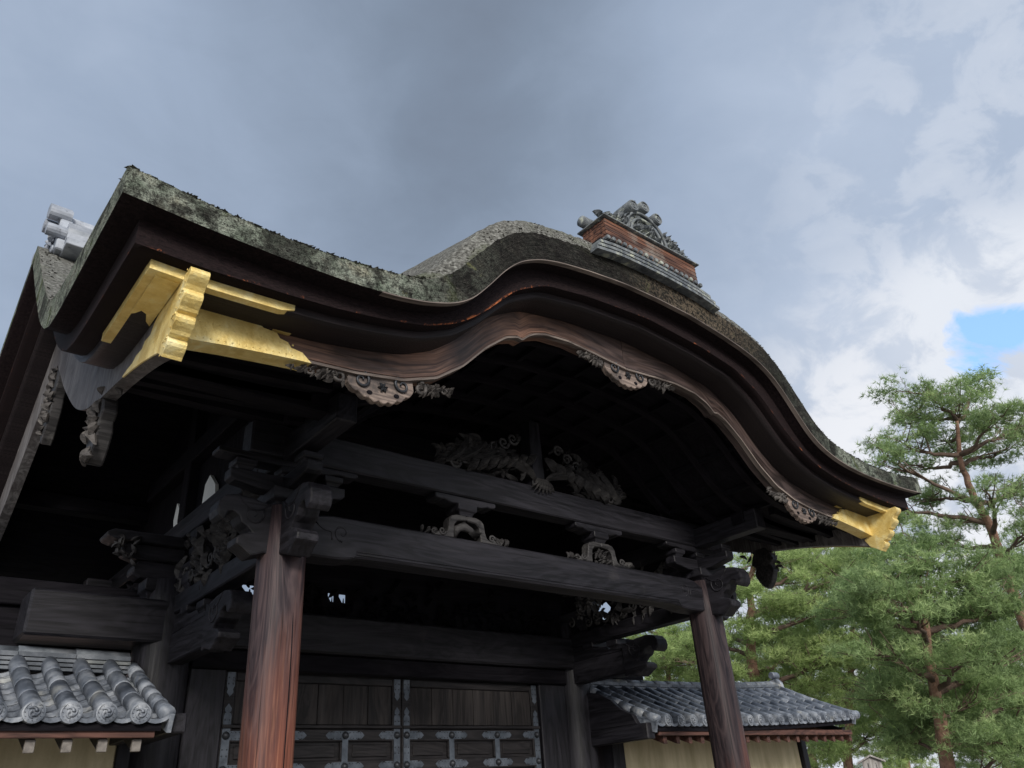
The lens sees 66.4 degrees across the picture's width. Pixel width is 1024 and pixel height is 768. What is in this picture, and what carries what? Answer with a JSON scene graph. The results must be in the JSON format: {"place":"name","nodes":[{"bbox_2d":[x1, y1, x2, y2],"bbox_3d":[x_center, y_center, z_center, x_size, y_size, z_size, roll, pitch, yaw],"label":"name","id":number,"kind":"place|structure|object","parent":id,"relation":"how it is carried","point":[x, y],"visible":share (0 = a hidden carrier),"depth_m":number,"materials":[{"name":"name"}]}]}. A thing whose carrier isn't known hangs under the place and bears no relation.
{"place":"outdoors","nodes":[
{"label":"outdoors","id":0,"kind":"place"},
{"bbox_2d":[0,164,921,767],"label":"karahafu gate","id":1,"kind":"structure","parent":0,"point":[480,478],"depth_m":6.90,"materials":[{"name":"brown wood"}]},
{"bbox_2d":[216,672,401,767],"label":"door leaf","id":2,"kind":"structure","parent":1,"relation":"in","point":[342,722],"depth_m":7.23,"materials":[{"name":"brown wood"}]},
{"bbox_2d":[401,680,541,767],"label":"door leaf","id":3,"kind":"structure","parent":1,"relation":"in","point":[444,724],"depth_m":8.10,"materials":[{"name":"brown wood"}]},
{"bbox_2d":[0,0,1023,767],"label":"sky","id":4,"kind":"structure","parent":0,"point":[843,180],"materials":[{"name":"grey"}]},
{"label":"ground","id":5,"kind":"structure","parent":0,"visible":0},
{"bbox_2d":[0,645,175,767],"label":"tiled wall","id":6,"kind":"structure","parent":5,"relation":"on","point":[72,708],"depth_m":5.46,"materials":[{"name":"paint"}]},
{"bbox_2d":[623,621,697,681],"bbox_3d":[4.718,11.370,26.133,4.782,7.527,5.478,18,-36,-35],"label":"pine tree","id":7,"kind":"object","parent":5,"relation":"on","point":[668,672],"visible":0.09,"depth_m":25.72,"materials":[{"name":"green plant"}]},
{"bbox_2d":[590,672,859,767],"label":"tiled wall","id":8,"kind":"structure","parent":5,"relation":"on","point":[781,724],"depth_m":9.78,"materials":[{"name":"tile"}]},
{"bbox_2d":[648,548,889,700],"bbox_3d":[8.122,9.202,23.657,8.519,8.596,7.383,18,-36,-35],"label":"pine tree","id":9,"kind":"object","parent":5,"relation":"on","point":[800,656],"visible":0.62,"depth_m":23.72,"materials":[{"name":"green plant"}]},
{"bbox_2d":[644,510,945,767],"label":"pine tree","id":10,"kind":"object","parent":5,"relation":"on","point":[830,752],"visible":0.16,"depth_m":28.65,"materials":[{"name":"green plant"}]},
{"bbox_2d":[741,627,886,767],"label":"pine tree","id":11,"kind":"object","parent":5,"relation":"on","point":[761,651],"visible":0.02,"depth_m":44.35,"materials":[{"name":"green plant"}]},
{"bbox_2d":[858,755,885,767],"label":"roofed post","id":12,"kind":"object","parent":5,"relation":"on","point":[869,761],"visible":1,"depth_m":12.90,"materials":[{"name":"grey wood"}]},
{"bbox_2d":[833,635,962,767],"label":"pine tree","id":13,"kind":"object","parent":5,"relation":"on","point":[893,760],"visible":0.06,"depth_m":44.19,"materials":[{"name":"green plant"}]},
{"bbox_2d":[799,520,1023,767],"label":"pine tree","id":14,"kind":"object","parent":5,"relation":"on","point":[877,598],"visible":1,"depth_m":18.57,"materials":[{"name":"green plant"}]},
{"bbox_2d":[853,363,1023,637],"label":"pine tree","id":15,"kind":"object","parent":5,"relation":"on","point":[980,423],"visible":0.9,"depth_m":21.98,"materials":[{"name":"green plant"}]},
{"bbox_2d":[893,530,1023,767],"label":"pine tree","id":16,"kind":"object","parent":5,"relation":"on","point":[1012,623],"visible":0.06,"depth_m":26.78,"materials":[{"name":"green plant"}]},
{"bbox_2d":[936,629,1023,767],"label":"pine tree","id":17,"kind":"object","parent":5,"relation":"on","point":[973,765],"visible":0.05,"depth_m":45.48,"materials":[{"name":"green plant"}]}
]}

